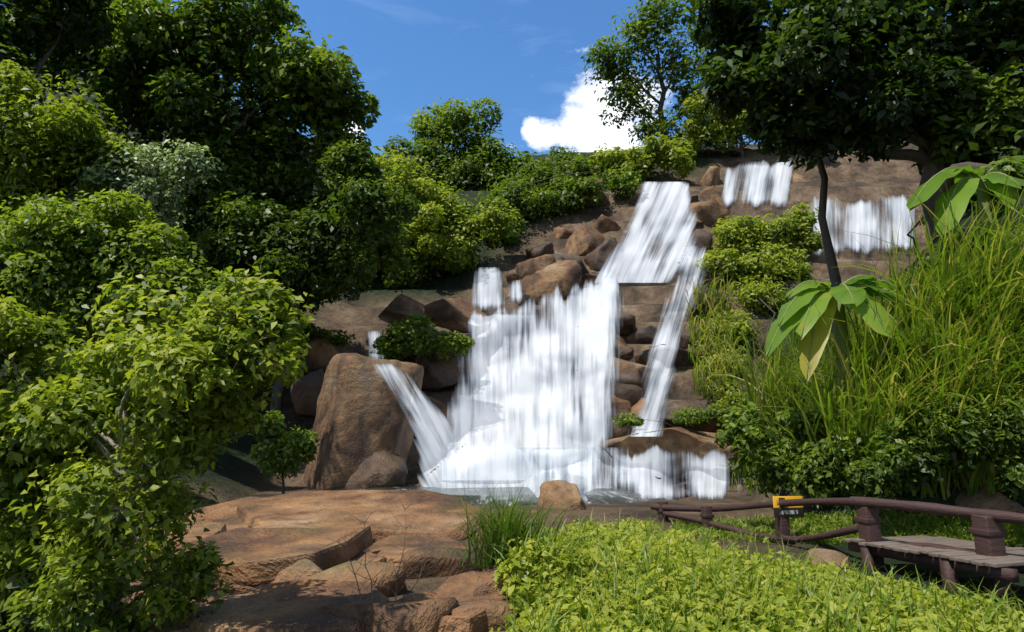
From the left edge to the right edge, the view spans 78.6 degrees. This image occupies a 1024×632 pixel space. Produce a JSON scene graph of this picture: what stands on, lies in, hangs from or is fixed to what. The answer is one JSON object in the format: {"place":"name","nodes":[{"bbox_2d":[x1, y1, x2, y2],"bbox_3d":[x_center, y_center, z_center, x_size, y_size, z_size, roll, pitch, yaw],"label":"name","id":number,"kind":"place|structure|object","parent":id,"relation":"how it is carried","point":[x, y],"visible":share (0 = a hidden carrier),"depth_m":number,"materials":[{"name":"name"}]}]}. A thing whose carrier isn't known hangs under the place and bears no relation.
{"place":"outdoors","nodes":[
{"label":"outdoors","id":0,"kind":"place"},
{"bbox_2d":[0,0,1021,159],"label":"sky","id":1,"kind":"structure","parent":0,"point":[524,56],"materials":[{"name":"blue"}]},
{"bbox_2d":[0,56,1023,631],"bbox_3d":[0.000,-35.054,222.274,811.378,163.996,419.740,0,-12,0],"label":"terrain","id":2,"kind":"structure","parent":0,"point":[854,180],"depth_m":37.87,"materials":[{"name":"brown stone"}]},
{"bbox_2d":[0,0,130,334],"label":"tree","id":3,"kind":"object","parent":2,"relation":"on","point":[26,27],"visible":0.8,"depth_m":21.20,"materials":[{"name":"green plant"}]},
{"bbox_2d":[0,59,146,372],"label":"tree","id":4,"kind":"object","parent":2,"relation":"on","point":[47,151],"visible":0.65,"depth_m":18.05,"materials":[{"name":"green plant"}]},
{"bbox_2d":[0,189,242,347],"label":"bright bush","id":5,"kind":"object","parent":2,"relation":"on","point":[43,247],"visible":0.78,"depth_m":12.36,"materials":[{"name":"green plant"}]},
{"bbox_2d":[68,137,221,417],"bbox_3d":[-11.038,-0.921,18.116,4.490,8.831,2.593,0,-12,0],"label":"white flower shrub","id":6,"kind":"object","parent":2,"relation":"on","point":[148,183],"visible":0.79,"depth_m":18.47,"materials":[{"name":"green plant"}]},
{"bbox_2d":[0,266,323,631],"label":"bush","id":7,"kind":"object","parent":2,"relation":"on","point":[189,390],"visible":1,"depth_m":4.38,"materials":[{"name":"green plant"}]},
{"bbox_2d":[16,0,381,277],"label":"tall tree","id":8,"kind":"object","parent":2,"relation":"on","point":[156,64],"visible":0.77,"depth_m":25.62,"materials":[{"name":"green plant"}]},
{"bbox_2d":[0,154,416,349],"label":"bushes","id":9,"kind":"object","parent":2,"relation":"on","point":[391,260],"visible":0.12,"depth_m":29.21,"materials":[{"name":"green plant"}]},
{"bbox_2d":[249,410,320,493],"bbox_3d":[-5.077,3.180,13.916,1.602,2.204,1.338,0,-12,0],"label":"tree","id":10,"kind":"object","parent":2,"relation":"on","point":[301,447],"visible":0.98,"depth_m":13.79,"materials":[{"name":"green plant"}]},
{"bbox_2d":[173,138,421,455],"bbox_3d":[-8.247,-0.669,23.765,9.507,12.046,5.190,0,-12,0],"label":"dark tree","id":11,"kind":"object","parent":2,"relation":"on","point":[238,236],"visible":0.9,"depth_m":23.46,"materials":[{"name":"green plant"}]},
{"bbox_2d":[101,489,508,631],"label":"rock slabs","id":12,"kind":"object","parent":2,"relation":"on","point":[262,540],"visible":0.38,"depth_m":6.86,"materials":[{"name":"brown stone"}]},
{"bbox_2d":[326,498,806,605],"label":"dry twigs","id":13,"kind":"object","parent":12,"relation":"on","point":[397,574],"visible":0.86,"depth_m":4.74,"materials":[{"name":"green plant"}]},
{"bbox_2d":[260,323,355,360],"bbox_3d":[-9.020,2.295,26.802,4.466,4.178,2.122,0,-12,0],"label":"bush","id":14,"kind":"object","parent":2,"relation":"on","point":[338,339],"visible":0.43,"depth_m":26.87,"materials":[{"name":"green plant"}]},
{"bbox_2d":[369,313,474,365],"bbox_3d":[-3.846,1.943,26.658,4.538,4.296,2.900,0,-12,0],"label":"bush","id":15,"kind":"object","parent":2,"relation":"on","point":[407,339],"visible":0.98,"depth_m":26.45,"materials":[{"name":"green plant"}]},
{"bbox_2d":[342,144,524,290],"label":"bush","id":16,"kind":"object","parent":2,"relation":"on","point":[439,210],"visible":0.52,"depth_m":42.50,"materials":[{"name":"green plant"}]},
{"bbox_2d":[383,97,522,191],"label":"tree","id":17,"kind":"object","parent":2,"relation":"on","point":[455,163],"visible":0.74,"depth_m":58.87,"materials":[{"name":"green plant"}]},
{"bbox_2d":[325,162,642,289],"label":"bushes","id":18,"kind":"object","parent":2,"relation":"on","point":[622,184],"visible":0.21,"depth_m":48.80,"materials":[{"name":"green plant"}]},
{"bbox_2d":[331,484,678,505],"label":"water pool","id":19,"kind":"structure","parent":2,"relation":"on","point":[614,495],"depth_m":16.68,"materials":[{"name":"liquid"}]},
{"bbox_2d":[440,480,578,570],"bbox_3d":[-0.106,2.074,6.334,1.555,0.899,1.378,-5,-13,23],"label":"grass tuft","id":20,"kind":"object","parent":2,"relation":"on","point":[510,527],"visible":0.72,"depth_m":6.26,"materials":[{"name":"green plant"}]},
{"bbox_2d":[291,193,740,498],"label":"wet rocks","id":21,"kind":"object","parent":2,"relation":"on","point":[381,469],"visible":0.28,"depth_m":26.95,"materials":[{"name":"brown stone"}]},
{"bbox_2d":[465,146,649,224],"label":"bush","id":22,"kind":"object","parent":2,"relation":"on","point":[526,172],"visible":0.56,"depth_m":54.30,"materials":[{"name":"green plant"}]},
{"bbox_2d":[125,166,1023,631],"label":"rocks","id":23,"kind":"object","parent":2,"relation":"on","point":[543,276],"depth_m":20.53,"materials":[{"name":"brown stone"}]},
{"bbox_2d":[612,403,731,428],"bbox_3d":[5.543,4.320,21.459,4.273,2.633,1.552,0,-12,0],"label":"ledge shrub","id":24,"kind":"object","parent":23,"relation":"on","point":[693,418],"visible":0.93,"depth_m":21.38,"materials":[{"name":"green plant"}]},
{"bbox_2d":[583,132,696,188],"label":"bush","id":25,"kind":"object","parent":2,"relation":"on","point":[661,152],"visible":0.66,"depth_m":55.29,"materials":[{"name":"green plant"}]},
{"bbox_2d":[368,161,913,502],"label":"waterfall","id":26,"kind":"structure","parent":2,"relation":"on","point":[518,416],"depth_m":27.46,"materials":[{"name":"liquid"}]},
{"bbox_2d":[580,0,713,144],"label":"tree","id":27,"kind":"object","parent":2,"relation":"on","point":[607,58],"visible":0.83,"depth_m":61.48,"materials":[{"name":"green plant"}]},
{"bbox_2d":[666,87,766,164],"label":"bush","id":28,"kind":"object","parent":2,"relation":"on","point":[700,126],"visible":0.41,"depth_m":59.18,"materials":[{"name":"green plant"}]},
{"bbox_2d":[696,215,791,285],"bbox_3d":[15.642,-4.196,41.411,5.417,7.070,9.099,-7,-14,30],"label":"bush","id":29,"kind":"object","parent":2,"relation":"on","point":[745,258],"visible":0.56,"depth_m":39.13,"materials":[{"name":"green plant"}]},
{"bbox_2d":[483,507,1023,631],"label":"meadow grass","id":30,"kind":"structure","parent":2,"relation":"on","point":[903,527],"depth_m":4.99,"materials":[{"name":"green plant"}]},
{"bbox_2d":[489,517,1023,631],"bbox_3d":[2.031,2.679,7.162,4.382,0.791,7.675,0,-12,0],"label":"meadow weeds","id":31,"kind":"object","parent":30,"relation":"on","point":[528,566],"depth_m":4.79,"materials":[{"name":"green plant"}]},
{"bbox_2d":[704,202,823,409],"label":"cliff bushes","id":32,"kind":"object","parent":2,"relation":"on","point":[788,231],"depth_m":38.47,"materials":[{"name":"green plant"}]},
{"bbox_2d":[714,402,877,508],"bbox_3d":[4.754,2.516,10.222,1.747,2.258,2.534,11,-17,-43],"label":"bush","id":33,"kind":"object","parent":2,"relation":"on","point":[816,475],"visible":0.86,"depth_m":10.29,"materials":[{"name":"green plant"}]},
{"bbox_2d":[650,496,1023,596],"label":"fence","id":34,"kind":"object","parent":2,"relation":"on","point":[987,531],"visible":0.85,"depth_m":7.28,"materials":[{"name":"brown wood"}]},
{"bbox_2d":[817,98,865,366],"bbox_3d":[9.578,-2.817,18.390,3.088,8.703,2.063,0,-12,0],"label":"tree","id":35,"kind":"object","parent":2,"relation":"on","point":[833,269],"visible":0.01,"depth_m":18.86,"materials":[{"name":"black plant"}]},
{"bbox_2d":[668,150,1023,499],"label":"tall bank grass","id":36,"kind":"structure","parent":2,"relation":"on","point":[964,331],"depth_m":9.58,"materials":[{"name":"green plant"}]},
{"bbox_2d":[680,0,1023,240],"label":"tree","id":37,"kind":"object","parent":2,"relation":"on","point":[937,88],"visible":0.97,"depth_m":16.05,"materials":[{"name":"green plant"}]},
{"bbox_2d":[765,155,1023,435],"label":"banana plants","id":38,"kind":"object","parent":2,"relation":"on","point":[800,313],"visible":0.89,"depth_m":10.50,"materials":[{"name":"green plant"}]},
{"bbox_2d":[838,389,1023,499],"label":"bush","id":39,"kind":"object","parent":2,"relation":"on","point":[895,464],"visible":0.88,"depth_m":8.45,"materials":[{"name":"green plant"}]},
{"bbox_2d":[842,535,1023,591],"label":"boardwalk","id":40,"kind":"structure","parent":2,"relation":"on","point":[950,564],"depth_m":6.42,"materials":[{"name":"brown wood"}]},
{"bbox_2d":[907,209,981,281],"bbox_3d":[14.662,-3.102,21.436,2.762,8.765,22.906,-9,-15,36],"label":"bush","id":41,"kind":"object","parent":2,"relation":"on","point":[923,223],"visible":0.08,"depth_m":12.68,"materials":[{"name":"green plant"}]}
]}

